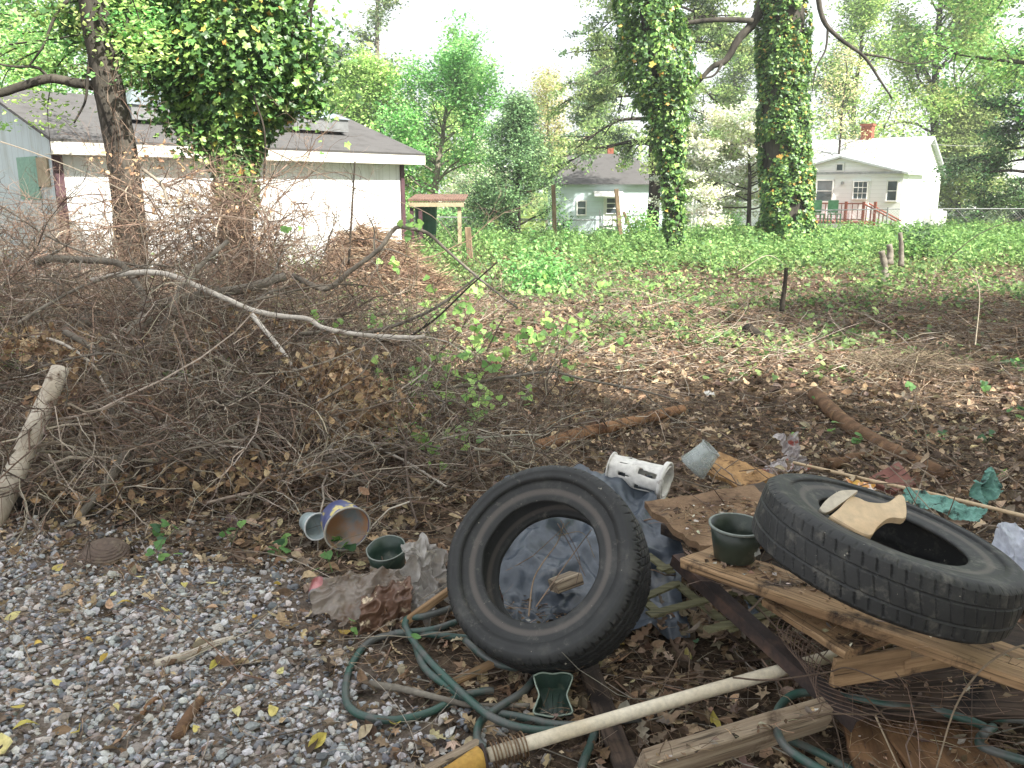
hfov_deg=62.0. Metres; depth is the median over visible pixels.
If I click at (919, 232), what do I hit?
shrub
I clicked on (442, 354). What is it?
vine sprig
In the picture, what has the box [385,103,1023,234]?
woodland
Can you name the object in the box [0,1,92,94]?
poplar tree
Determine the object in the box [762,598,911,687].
wooden plank
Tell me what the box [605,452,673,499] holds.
broken bucket
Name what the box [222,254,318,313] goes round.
branch
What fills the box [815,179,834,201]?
window
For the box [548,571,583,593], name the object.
wood block
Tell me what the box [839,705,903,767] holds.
orange board
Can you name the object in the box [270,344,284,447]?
branch
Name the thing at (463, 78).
maple tree
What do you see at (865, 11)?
oak tree
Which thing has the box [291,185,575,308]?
branch
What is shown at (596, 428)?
log
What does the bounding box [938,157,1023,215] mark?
distant house
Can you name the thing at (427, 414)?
vine sprig
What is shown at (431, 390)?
branch
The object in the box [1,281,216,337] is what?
branch
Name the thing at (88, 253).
branch
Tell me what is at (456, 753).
wood strip
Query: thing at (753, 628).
angle iron
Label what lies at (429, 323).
branch
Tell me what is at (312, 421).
branch
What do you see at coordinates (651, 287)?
vine sprig
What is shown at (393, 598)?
plastic bag
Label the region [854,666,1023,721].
wet board
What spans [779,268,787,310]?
stake
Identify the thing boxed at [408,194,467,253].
lean to
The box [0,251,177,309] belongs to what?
branch
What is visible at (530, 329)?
vine sprig
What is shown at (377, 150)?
shed
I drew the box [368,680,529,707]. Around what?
stick
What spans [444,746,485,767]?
yellow float
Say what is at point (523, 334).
vine sprig
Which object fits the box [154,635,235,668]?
stick
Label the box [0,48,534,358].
bramble thicket
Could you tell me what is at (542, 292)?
vine sprig
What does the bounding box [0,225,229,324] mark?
branch
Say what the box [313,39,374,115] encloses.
dark pine tree
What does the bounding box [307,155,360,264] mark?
branch
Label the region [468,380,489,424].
vine sprig
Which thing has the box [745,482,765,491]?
dark lumber
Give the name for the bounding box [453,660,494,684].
wood strip
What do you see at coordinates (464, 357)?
vine sprig
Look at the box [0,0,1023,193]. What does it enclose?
sky
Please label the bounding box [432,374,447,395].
vine sprig
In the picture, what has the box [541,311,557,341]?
vine sprig
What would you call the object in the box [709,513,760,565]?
plant pot
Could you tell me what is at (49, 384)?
log
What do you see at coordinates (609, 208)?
door
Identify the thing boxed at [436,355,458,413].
vine sprig
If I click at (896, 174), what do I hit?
white house
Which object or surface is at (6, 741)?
yellow leaves
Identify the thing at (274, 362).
branch
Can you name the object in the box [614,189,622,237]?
wooden post
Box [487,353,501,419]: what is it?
vine sprig
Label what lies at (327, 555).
seedlings
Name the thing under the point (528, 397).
vine sprig
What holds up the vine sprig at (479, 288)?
on the ground
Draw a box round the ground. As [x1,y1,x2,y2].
[0,193,1023,767]
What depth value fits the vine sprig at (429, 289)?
7.47 m
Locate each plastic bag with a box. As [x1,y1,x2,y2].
[310,566,414,622]
[357,576,412,636]
[394,532,449,626]
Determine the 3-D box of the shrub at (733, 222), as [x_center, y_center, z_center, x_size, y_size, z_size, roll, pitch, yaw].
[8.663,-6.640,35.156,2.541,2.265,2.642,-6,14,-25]
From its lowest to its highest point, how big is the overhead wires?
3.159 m
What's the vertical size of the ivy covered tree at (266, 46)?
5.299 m
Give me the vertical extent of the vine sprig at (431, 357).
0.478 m
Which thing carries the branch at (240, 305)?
on the brush pile
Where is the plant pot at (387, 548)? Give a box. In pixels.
[366,535,404,568]
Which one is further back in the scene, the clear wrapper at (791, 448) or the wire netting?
the clear wrapper at (791, 448)
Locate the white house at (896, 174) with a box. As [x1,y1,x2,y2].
[715,123,945,229]
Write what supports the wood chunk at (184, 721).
on the gravel
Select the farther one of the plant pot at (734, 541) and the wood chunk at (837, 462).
the wood chunk at (837, 462)
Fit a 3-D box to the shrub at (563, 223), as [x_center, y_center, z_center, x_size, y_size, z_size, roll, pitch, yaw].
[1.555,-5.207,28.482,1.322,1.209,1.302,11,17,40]
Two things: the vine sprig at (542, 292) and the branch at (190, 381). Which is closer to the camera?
the branch at (190, 381)
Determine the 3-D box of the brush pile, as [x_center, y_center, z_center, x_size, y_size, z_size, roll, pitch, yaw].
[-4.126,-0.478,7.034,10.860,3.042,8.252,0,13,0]
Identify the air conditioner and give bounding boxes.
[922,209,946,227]
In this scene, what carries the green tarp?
attached to the lean to
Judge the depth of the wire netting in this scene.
2.37 m
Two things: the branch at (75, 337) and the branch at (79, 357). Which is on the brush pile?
the branch at (79, 357)
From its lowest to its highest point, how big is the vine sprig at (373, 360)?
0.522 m
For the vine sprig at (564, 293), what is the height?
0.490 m
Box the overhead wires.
[329,105,1023,162]
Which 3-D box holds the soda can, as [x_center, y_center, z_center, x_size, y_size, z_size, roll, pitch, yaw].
[-0.778,0.821,3.408,0.068,0.074,0.111,0,13,0]
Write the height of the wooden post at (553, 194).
1.872 m
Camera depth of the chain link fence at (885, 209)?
33.37 m
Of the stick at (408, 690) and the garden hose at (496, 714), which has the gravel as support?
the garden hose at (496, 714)
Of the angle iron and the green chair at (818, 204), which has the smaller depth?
the angle iron
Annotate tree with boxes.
[0,0,304,320]
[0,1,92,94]
[11,0,374,320]
[41,6,197,94]
[311,36,454,202]
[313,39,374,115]
[332,0,414,103]
[366,4,515,214]
[406,94,499,218]
[438,131,511,226]
[444,82,591,237]
[511,57,594,227]
[546,43,641,186]
[610,0,701,257]
[637,93,824,229]
[644,111,759,231]
[673,0,936,252]
[693,23,758,171]
[807,0,952,157]
[809,42,883,162]
[850,0,1023,143]
[881,0,1023,134]
[920,73,1023,221]
[923,0,1023,227]
[956,139,1020,207]
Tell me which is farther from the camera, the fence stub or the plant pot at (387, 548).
the fence stub
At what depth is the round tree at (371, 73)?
38.94 m
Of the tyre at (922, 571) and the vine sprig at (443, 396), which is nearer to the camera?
the tyre at (922, 571)
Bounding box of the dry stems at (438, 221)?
[0,141,1023,440]
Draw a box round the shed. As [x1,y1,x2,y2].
[0,89,424,279]
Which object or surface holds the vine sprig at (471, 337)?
on the ground
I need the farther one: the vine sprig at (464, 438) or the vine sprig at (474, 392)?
the vine sprig at (474, 392)
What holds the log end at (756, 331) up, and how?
on the ground
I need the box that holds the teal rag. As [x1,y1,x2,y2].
[903,466,1002,521]
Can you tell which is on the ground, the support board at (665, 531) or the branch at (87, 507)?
the branch at (87, 507)
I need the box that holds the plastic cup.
[299,512,323,540]
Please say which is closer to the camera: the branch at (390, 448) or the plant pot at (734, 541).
the plant pot at (734, 541)
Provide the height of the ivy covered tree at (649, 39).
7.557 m
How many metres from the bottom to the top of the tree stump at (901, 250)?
0.618 m
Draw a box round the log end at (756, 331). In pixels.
[742,323,768,340]
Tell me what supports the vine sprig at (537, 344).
on the ground
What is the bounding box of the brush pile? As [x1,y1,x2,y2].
[0,128,719,574]
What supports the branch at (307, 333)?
on the branch at (330, 363)
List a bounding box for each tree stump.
[878,250,888,281]
[886,244,893,263]
[898,232,903,265]
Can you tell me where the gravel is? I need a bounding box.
[0,501,550,767]
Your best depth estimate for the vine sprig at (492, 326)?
6.46 m
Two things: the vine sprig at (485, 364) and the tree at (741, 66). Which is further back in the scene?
the tree at (741, 66)
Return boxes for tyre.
[446,465,650,674]
[752,473,1023,643]
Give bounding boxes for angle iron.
[670,553,866,731]
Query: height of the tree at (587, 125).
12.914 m
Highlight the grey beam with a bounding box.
[634,697,833,767]
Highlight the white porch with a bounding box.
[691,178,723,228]
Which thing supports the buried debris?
on the ground
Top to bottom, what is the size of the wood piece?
0.078 m
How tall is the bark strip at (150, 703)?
0.019 m
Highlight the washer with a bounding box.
[479,743,488,767]
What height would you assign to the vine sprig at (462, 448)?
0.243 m
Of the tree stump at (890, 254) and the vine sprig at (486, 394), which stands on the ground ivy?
the tree stump at (890, 254)
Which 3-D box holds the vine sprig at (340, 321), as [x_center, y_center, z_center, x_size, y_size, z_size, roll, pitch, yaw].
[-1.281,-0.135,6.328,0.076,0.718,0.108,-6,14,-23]
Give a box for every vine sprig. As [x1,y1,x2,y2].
[280,226,302,295]
[310,309,323,338]
[332,318,342,334]
[367,314,382,362]
[371,355,382,386]
[376,256,399,332]
[391,412,420,450]
[396,213,415,359]
[405,219,423,350]
[408,391,430,420]
[409,366,420,386]
[410,366,440,424]
[415,355,435,414]
[417,300,430,316]
[418,432,432,463]
[422,445,446,474]
[423,274,437,349]
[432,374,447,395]
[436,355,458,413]
[439,349,455,362]
[439,392,455,421]
[451,429,469,456]
[452,302,475,374]
[454,318,480,367]
[456,350,469,408]
[460,378,475,419]
[460,401,483,448]
[460,421,482,450]
[463,375,486,391]
[463,390,493,413]
[465,283,484,309]
[466,335,475,350]
[467,339,482,363]
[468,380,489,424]
[470,275,488,353]
[471,395,506,439]
[472,329,486,353]
[477,318,497,392]
[477,356,501,389]
[487,346,510,369]
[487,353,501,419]
[503,317,527,386]
[518,282,532,353]
[518,384,532,422]
[521,341,541,391]
[527,326,536,350]
[532,322,555,384]
[533,284,551,355]
[537,271,546,355]
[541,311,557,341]
[545,321,571,382]
[552,317,565,349]
[559,283,578,313]
[561,359,573,406]
[564,312,589,369]
[569,328,588,373]
[594,279,611,289]
[610,337,630,382]
[643,281,661,332]
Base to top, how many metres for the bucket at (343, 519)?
0.214 m
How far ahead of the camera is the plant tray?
2.73 m
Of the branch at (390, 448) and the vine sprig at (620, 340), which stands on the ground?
the vine sprig at (620, 340)
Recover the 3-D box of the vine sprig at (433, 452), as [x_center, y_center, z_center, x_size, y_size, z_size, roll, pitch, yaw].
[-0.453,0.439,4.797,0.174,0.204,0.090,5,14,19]
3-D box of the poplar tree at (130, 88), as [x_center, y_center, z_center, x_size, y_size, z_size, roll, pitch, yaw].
[-11.958,-10.625,28.967,7.652,11.882,7.706,0,13,0]
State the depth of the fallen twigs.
7.18 m
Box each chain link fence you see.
[406,216,616,237]
[616,207,1023,232]
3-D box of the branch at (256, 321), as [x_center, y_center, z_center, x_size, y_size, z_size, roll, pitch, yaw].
[-1.043,0.160,5.078,1.923,0.984,0.255,10,16,37]
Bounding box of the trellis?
[645,553,777,633]
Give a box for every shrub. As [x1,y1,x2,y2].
[474,222,619,299]
[535,210,578,235]
[592,220,617,235]
[612,205,661,236]
[690,201,752,233]
[895,221,945,258]
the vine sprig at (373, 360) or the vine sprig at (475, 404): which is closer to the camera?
the vine sprig at (475, 404)
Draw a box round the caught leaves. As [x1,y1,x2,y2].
[0,133,459,523]
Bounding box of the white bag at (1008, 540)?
[992,522,1023,569]
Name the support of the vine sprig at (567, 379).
on the ground
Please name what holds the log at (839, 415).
on the ground
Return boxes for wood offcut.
[904,651,950,674]
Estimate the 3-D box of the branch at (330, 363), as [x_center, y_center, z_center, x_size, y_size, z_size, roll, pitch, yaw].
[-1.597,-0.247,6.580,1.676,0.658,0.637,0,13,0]
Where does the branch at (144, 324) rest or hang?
on the brush pile
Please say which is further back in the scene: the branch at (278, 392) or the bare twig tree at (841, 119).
the bare twig tree at (841, 119)
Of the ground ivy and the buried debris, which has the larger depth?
the ground ivy
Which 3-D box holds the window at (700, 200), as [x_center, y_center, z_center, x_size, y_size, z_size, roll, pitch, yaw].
[8.623,-7.835,39.125,0.400,1.400,0.120,3,13,14]
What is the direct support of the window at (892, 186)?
in the white house at (896, 174)
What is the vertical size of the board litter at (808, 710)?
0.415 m
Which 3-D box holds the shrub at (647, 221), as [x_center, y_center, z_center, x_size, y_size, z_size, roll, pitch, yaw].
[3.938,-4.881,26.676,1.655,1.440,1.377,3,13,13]
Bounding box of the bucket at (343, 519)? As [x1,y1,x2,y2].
[320,500,370,550]
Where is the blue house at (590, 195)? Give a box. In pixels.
[547,148,662,237]
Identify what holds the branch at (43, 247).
on the brush pile
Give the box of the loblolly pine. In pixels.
[531,0,754,233]
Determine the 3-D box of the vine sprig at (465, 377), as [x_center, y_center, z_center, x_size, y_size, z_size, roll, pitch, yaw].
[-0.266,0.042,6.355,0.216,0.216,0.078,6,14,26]
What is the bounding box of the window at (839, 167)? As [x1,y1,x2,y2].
[835,163,844,171]
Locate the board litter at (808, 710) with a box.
[504,493,1023,767]
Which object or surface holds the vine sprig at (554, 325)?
on the ground
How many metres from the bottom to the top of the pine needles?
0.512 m
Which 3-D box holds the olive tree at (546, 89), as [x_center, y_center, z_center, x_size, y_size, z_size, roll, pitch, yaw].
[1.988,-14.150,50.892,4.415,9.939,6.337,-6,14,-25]
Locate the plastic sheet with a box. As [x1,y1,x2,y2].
[499,464,690,639]
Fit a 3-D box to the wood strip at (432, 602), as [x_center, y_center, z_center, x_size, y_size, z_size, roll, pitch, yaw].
[-0.321,0.835,3.192,0.228,0.031,0.021,-31,27,-26]
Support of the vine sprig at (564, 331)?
on the ground
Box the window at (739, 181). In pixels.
[734,181,751,202]
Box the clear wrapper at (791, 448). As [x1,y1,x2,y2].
[754,432,811,473]
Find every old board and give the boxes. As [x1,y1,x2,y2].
[644,485,762,550]
[704,452,775,487]
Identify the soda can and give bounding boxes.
[308,576,323,598]
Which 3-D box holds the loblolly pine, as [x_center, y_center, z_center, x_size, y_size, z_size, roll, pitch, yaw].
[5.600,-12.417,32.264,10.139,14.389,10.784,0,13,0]
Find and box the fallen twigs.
[0,249,1023,767]
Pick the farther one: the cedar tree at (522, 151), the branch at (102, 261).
the cedar tree at (522, 151)
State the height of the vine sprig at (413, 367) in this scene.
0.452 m
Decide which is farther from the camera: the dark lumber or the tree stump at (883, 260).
the tree stump at (883, 260)
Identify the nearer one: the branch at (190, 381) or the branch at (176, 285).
the branch at (190, 381)
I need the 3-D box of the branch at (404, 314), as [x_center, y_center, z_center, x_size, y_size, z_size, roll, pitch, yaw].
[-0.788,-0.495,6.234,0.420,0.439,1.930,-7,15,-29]
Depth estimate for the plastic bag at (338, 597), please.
3.21 m
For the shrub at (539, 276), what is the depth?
13.30 m
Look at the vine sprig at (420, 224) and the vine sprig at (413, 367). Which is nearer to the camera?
the vine sprig at (413, 367)
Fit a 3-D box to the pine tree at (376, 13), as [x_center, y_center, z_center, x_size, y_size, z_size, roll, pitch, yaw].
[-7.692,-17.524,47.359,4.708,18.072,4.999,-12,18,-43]
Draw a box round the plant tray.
[533,672,572,718]
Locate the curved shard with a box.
[818,490,857,514]
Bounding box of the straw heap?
[312,212,466,305]
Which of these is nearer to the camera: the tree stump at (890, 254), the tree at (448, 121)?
the tree stump at (890, 254)
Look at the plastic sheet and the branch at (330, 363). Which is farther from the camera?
the branch at (330, 363)
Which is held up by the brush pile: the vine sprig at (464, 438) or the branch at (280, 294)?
the branch at (280, 294)
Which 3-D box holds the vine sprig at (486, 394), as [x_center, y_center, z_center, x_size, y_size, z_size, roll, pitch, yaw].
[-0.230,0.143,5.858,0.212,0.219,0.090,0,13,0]
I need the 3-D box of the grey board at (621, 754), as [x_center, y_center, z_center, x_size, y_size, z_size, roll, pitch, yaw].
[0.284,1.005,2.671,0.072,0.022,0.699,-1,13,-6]
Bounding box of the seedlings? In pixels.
[145,329,1023,659]
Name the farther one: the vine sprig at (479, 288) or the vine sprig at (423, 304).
the vine sprig at (479, 288)
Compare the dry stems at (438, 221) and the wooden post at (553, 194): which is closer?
the dry stems at (438, 221)
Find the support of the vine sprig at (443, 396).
on the ground
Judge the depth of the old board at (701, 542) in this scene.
3.28 m
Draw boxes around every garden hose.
[342,605,641,767]
[773,688,1023,767]
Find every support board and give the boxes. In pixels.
[661,523,787,570]
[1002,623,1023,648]
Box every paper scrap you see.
[704,390,714,395]
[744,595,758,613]
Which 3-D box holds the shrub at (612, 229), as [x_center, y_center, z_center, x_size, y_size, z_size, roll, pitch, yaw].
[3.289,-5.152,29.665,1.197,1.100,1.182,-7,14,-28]
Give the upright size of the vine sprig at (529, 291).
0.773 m
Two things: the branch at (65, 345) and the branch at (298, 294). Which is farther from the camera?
the branch at (298, 294)
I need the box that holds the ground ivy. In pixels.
[0,220,1023,382]
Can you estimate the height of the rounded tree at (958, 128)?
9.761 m
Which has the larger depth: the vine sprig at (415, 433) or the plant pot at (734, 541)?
the vine sprig at (415, 433)
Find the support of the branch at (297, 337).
on the ground
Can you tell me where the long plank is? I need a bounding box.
[680,546,1023,691]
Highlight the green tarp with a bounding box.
[415,207,436,241]
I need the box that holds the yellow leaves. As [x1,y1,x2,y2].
[0,375,743,754]
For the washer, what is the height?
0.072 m
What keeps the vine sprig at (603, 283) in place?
on the ground
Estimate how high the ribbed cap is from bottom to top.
0.143 m
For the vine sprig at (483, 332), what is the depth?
7.81 m
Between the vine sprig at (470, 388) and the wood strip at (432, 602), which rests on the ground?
the vine sprig at (470, 388)
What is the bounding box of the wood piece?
[828,495,906,538]
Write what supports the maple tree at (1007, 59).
on the ground
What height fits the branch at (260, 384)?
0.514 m
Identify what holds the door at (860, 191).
in the white house at (896, 174)
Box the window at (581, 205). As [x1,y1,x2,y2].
[576,200,586,215]
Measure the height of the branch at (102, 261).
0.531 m
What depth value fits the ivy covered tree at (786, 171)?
21.59 m
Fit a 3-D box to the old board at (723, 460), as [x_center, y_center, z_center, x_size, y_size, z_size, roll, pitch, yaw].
[1.100,0.438,4.289,0.226,0.053,0.451,-6,14,-26]
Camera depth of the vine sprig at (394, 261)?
7.95 m
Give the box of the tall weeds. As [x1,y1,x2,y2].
[406,216,1023,277]
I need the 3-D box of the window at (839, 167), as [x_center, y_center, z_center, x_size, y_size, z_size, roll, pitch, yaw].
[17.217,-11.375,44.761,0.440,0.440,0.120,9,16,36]
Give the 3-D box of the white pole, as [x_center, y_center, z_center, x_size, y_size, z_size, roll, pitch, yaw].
[0.588,0.926,2.560,1.380,0.161,0.041,-4,13,-17]
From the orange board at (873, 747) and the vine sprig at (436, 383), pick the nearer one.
the orange board at (873, 747)
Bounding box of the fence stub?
[465,227,472,258]
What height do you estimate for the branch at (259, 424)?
0.607 m
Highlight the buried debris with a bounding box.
[583,390,1023,767]
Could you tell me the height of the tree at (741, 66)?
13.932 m
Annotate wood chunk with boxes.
[171,695,204,739]
[824,451,885,468]
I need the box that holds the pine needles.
[0,279,1023,767]
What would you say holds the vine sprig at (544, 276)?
on the ground
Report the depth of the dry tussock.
7.71 m
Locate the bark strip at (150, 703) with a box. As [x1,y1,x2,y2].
[134,688,173,722]
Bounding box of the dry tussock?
[795,333,1022,385]
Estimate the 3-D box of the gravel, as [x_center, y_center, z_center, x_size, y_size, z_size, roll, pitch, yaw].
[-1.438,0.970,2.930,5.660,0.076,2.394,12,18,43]
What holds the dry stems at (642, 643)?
on the ground
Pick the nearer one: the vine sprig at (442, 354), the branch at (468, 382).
the branch at (468, 382)
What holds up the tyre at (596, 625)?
on the ground
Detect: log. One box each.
[0,365,68,527]
[530,405,685,450]
[807,387,954,480]
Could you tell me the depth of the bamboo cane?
3.82 m
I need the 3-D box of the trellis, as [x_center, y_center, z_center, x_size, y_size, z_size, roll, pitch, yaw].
[0.645,0.738,3.098,0.513,0.018,0.632,-6,14,-24]
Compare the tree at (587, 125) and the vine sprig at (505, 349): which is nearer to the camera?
the vine sprig at (505, 349)
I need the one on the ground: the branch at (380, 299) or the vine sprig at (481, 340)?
the vine sprig at (481, 340)
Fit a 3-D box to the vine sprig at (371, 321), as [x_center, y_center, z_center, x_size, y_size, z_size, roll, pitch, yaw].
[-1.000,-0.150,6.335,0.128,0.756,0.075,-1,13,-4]
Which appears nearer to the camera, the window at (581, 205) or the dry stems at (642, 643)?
the dry stems at (642, 643)
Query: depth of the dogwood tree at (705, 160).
28.99 m
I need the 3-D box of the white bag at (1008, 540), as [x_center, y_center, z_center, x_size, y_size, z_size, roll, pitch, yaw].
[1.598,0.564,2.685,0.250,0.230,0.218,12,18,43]
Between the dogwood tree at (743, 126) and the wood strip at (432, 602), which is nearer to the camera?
the wood strip at (432, 602)
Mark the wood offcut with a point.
(915, 663)
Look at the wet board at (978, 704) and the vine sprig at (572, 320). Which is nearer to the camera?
the wet board at (978, 704)
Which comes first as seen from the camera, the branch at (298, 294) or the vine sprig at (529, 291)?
the branch at (298, 294)
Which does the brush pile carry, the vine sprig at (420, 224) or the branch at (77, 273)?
the branch at (77, 273)
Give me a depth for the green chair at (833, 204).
40.82 m
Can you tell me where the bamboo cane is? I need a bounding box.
[792,461,1023,517]
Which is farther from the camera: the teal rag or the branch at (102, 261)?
the branch at (102, 261)
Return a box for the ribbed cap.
[78,537,132,567]
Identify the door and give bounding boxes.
[603,197,619,229]
[849,180,870,220]
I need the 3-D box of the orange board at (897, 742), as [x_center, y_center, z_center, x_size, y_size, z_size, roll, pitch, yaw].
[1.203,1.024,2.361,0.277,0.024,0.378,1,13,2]
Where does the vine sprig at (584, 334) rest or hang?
on the ground
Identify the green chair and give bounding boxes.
[814,200,824,223]
[827,200,840,223]
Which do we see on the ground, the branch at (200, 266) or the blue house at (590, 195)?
the blue house at (590, 195)
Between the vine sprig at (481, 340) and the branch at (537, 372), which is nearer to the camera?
the branch at (537, 372)
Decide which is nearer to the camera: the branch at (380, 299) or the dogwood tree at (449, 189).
the branch at (380, 299)
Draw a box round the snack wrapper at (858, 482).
[846,478,875,489]
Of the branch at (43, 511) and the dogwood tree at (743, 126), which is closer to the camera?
the branch at (43, 511)
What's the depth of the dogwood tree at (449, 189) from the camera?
48.48 m
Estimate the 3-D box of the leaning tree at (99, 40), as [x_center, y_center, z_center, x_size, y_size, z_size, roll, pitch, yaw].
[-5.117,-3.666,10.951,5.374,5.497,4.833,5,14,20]
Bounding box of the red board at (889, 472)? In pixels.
[864,462,915,494]
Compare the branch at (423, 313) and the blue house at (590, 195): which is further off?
the blue house at (590, 195)
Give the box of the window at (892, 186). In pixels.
[885,180,898,201]
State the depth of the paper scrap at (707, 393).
6.74 m
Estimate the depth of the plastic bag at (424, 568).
3.32 m
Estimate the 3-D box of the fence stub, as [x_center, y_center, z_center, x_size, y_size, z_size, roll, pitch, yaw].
[-0.850,-2.781,16.801,0.120,0.614,0.120,-4,13,1]
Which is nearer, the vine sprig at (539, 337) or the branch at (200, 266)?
the branch at (200, 266)
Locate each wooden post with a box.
[551,185,556,240]
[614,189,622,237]
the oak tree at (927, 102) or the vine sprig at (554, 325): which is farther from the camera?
the oak tree at (927, 102)
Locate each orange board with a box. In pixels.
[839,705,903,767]
[879,720,1008,767]
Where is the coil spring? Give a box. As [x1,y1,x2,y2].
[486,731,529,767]
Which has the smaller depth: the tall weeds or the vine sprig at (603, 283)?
the vine sprig at (603, 283)
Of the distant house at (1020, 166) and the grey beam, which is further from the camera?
the distant house at (1020, 166)
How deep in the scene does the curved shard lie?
2.25 m
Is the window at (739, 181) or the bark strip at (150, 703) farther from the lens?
the window at (739, 181)
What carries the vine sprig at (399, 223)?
on the ground
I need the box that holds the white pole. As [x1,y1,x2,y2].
[486,644,893,762]
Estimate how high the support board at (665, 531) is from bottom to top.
0.053 m
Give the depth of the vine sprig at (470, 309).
6.64 m
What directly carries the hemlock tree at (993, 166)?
on the ground
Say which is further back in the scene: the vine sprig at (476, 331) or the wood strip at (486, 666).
the vine sprig at (476, 331)
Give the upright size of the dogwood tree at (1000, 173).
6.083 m
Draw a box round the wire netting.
[777,616,1023,750]
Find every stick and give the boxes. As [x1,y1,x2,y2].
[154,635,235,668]
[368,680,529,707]
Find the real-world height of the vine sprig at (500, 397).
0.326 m
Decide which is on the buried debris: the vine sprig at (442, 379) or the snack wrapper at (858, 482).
the snack wrapper at (858, 482)
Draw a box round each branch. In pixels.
[0,175,160,301]
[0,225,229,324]
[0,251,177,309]
[1,222,86,269]
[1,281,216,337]
[4,331,196,415]
[13,335,246,463]
[15,497,168,527]
[23,259,133,286]
[35,235,151,313]
[39,307,238,404]
[59,244,293,330]
[61,330,149,455]
[64,412,183,527]
[69,272,252,304]
[90,269,465,363]
[121,311,152,345]
[142,158,182,229]
[143,360,378,462]
[148,229,231,351]
[180,246,390,324]
[181,314,372,367]
[183,410,320,508]
[189,346,289,435]
[197,320,406,377]
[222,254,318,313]
[251,313,445,486]
[252,254,359,309]
[256,332,298,402]
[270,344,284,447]
[271,389,370,438]
[277,370,535,473]
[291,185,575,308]
[299,263,466,361]
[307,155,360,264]
[318,271,419,324]
[346,296,438,370]
[354,275,478,364]
[411,250,497,335]
[413,368,490,427]
[433,375,523,392]
[444,322,689,443]
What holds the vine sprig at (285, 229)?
on the ground
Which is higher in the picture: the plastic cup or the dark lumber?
the dark lumber
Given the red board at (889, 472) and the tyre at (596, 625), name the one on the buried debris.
the red board at (889, 472)
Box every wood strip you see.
[400,587,447,623]
[421,739,478,767]
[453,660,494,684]
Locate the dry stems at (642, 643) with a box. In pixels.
[0,459,1023,767]
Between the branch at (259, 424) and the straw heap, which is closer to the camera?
the branch at (259, 424)
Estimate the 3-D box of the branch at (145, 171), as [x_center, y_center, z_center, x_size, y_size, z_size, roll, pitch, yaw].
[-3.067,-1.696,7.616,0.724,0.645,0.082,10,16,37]
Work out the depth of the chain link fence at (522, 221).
33.40 m
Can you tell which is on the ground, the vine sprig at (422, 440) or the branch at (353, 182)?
the vine sprig at (422, 440)
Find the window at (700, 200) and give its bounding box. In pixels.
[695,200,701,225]
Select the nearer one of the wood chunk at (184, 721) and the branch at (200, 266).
the wood chunk at (184, 721)
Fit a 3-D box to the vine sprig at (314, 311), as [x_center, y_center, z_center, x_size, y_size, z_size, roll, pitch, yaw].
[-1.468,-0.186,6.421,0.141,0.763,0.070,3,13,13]
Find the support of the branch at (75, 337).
on the ground
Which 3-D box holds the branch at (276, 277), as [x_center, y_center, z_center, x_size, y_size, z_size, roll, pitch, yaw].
[-2.418,-0.694,6.313,1.734,0.609,0.202,-8,15,-33]

